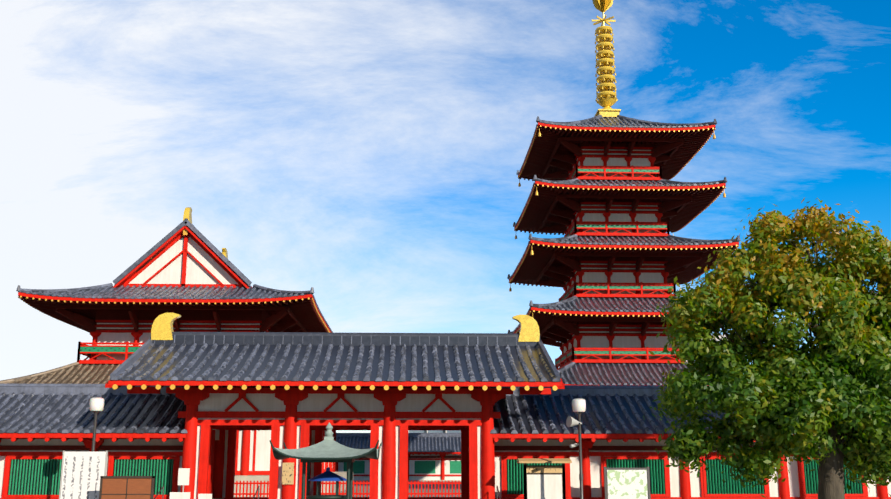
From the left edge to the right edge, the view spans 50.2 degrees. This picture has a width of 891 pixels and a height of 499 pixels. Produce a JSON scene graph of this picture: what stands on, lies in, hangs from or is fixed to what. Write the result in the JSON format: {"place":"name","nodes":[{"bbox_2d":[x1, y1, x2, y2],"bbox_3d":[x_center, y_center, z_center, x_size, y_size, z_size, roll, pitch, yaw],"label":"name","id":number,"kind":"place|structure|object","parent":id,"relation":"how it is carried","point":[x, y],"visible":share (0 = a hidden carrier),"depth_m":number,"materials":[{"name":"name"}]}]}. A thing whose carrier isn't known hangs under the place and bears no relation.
{"place":"outdoors","nodes":[
{"label":"outdoors","id":0,"kind":"place"},
{"bbox_2d":[270,422,381,498],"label":"pavilion","id":1,"kind":"structure","parent":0,"point":[328,448],"depth_m":29.03,"materials":[{"name":"metal"}]},
{"bbox_2d":[340,481,460,496],"bbox_3d":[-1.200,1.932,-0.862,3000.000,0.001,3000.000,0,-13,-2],"label":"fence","id":2,"kind":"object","parent":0,"point":[416,491],"depth_m":73.26,"materials":[{"name":"red wood"}]},
{"bbox_2d":[59,451,107,498],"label":"white notice","id":3,"kind":"object","parent":2,"relation":"on","point":[82,473],"visible":0.81,"depth_m":32.30,"materials":[{"name":"white paper"}]},
{"bbox_2d":[0,384,187,498],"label":"corridor","id":4,"kind":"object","parent":2,"relation":"on","point":[43,427],"visible":0.81,"depth_m":36.95,"materials":[{"name":"tile"}]},
{"bbox_2d":[89,397,103,451],"bbox_3d":[-12.223,7.280,32.899,0.500,4.290,0.500,0,-13,-2],"label":"lamp","id":5,"kind":"object","parent":2,"relation":"on","point":[96,405],"visible":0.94,"depth_m":33.11,"materials":[{"name":"grey metal"}]},
{"bbox_2d":[99,476,154,498],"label":"brown board","id":6,"kind":"object","parent":2,"relation":"on","point":[126,487],"visible":1,"depth_m":31.30,"materials":[{"name":"brown wood"}]},
{"bbox_2d":[0,207,346,496],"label":"temple hall","id":7,"kind":"structure","parent":2,"relation":"on","point":[192,275],"depth_m":64.96,"materials":[{"name":"tile"}]},
{"bbox_2d":[169,492,190,498],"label":"notice","id":8,"kind":"object","parent":2,"relation":"on","point":[179,495],"visible":1,"depth_m":32.84,"materials":[{"name":"paint"}]},
{"bbox_2d":[198,494,211,498],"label":"notice","id":9,"kind":"object","parent":2,"relation":"on","point":[204,496],"visible":1,"depth_m":33.44,"materials":[{"name":"paint"}]},
{"bbox_2d":[154,486,500,498],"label":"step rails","id":10,"kind":"object","parent":2,"relation":"on","point":[258,492],"visible":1,"depth_m":35.01,"materials":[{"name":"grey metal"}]},
{"bbox_2d":[105,313,564,498],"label":"gate","id":11,"kind":"structure","parent":2,"relation":"on","point":[294,390],"depth_m":36.63,"materials":[{"name":"tile"}]},
{"bbox_2d":[178,468,189,491],"bbox_3d":[-9.486,8.850,34.329,0.400,1.850,0.070,0,-13,-2],"label":"notice","id":12,"kind":"object","parent":11,"relation":"attached to","point":[183,476],"visible":1,"depth_m":34.43,"materials":[{"name":"paint"}]},
{"bbox_2d":[234,481,460,496],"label":"fence","id":13,"kind":"object","parent":2,"relation":"on","point":[357,483],"visible":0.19,"depth_m":55.74,"materials":[{"name":"paint"}]},
{"bbox_2d":[335,433,460,480],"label":"corridor","id":14,"kind":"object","parent":2,"relation":"on","point":[434,456],"visible":0.08,"depth_m":104.98,"materials":[{"name":"paint"}]},
{"bbox_2d":[517,458,571,498],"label":"notice board","id":15,"kind":"object","parent":2,"relation":"on","point":[543,481],"visible":1,"depth_m":34.90,"materials":[{"name":"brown wood"}]},
{"bbox_2d":[566,398,585,498],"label":"lamp","id":16,"kind":"object","parent":2,"relation":"on","point":[579,406],"visible":1,"depth_m":33.60,"materials":[{"name":"grey metal"}]},
{"bbox_2d":[507,0,740,385],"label":"pagoda","id":17,"kind":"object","parent":2,"relation":"on","point":[611,200],"visible":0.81,"depth_m":71.28,"materials":[{"name":"wood"}]},
{"bbox_2d":[604,467,650,498],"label":"map board","id":18,"kind":"object","parent":2,"relation":"on","point":[626,483],"visible":1,"depth_m":36.00,"materials":[{"name":"grey metal"}]},
{"bbox_2d":[490,385,890,498],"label":"corridor","id":19,"kind":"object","parent":2,"relation":"on","point":[618,430],"visible":0.4,"depth_m":37.64,"materials":[{"name":"tile"}]},
{"bbox_2d":[643,198,890,498],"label":"camphor tree","id":20,"kind":"object","parent":2,"relation":"on","point":[833,387],"visible":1,"depth_m":21.07,"materials":[{"name":"green plant"}]},
{"bbox_2d":[0,0,890,432],"label":"sky","id":21,"kind":"structure","parent":0,"point":[367,155],"materials":[{"name":"blue"}]},
{"bbox_2d":[408,334,725,432],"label":"city blocks","id":22,"kind":"structure","parent":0,"point":[434,431],"depth_m":202.98,"materials":[{"name":"concrete"}]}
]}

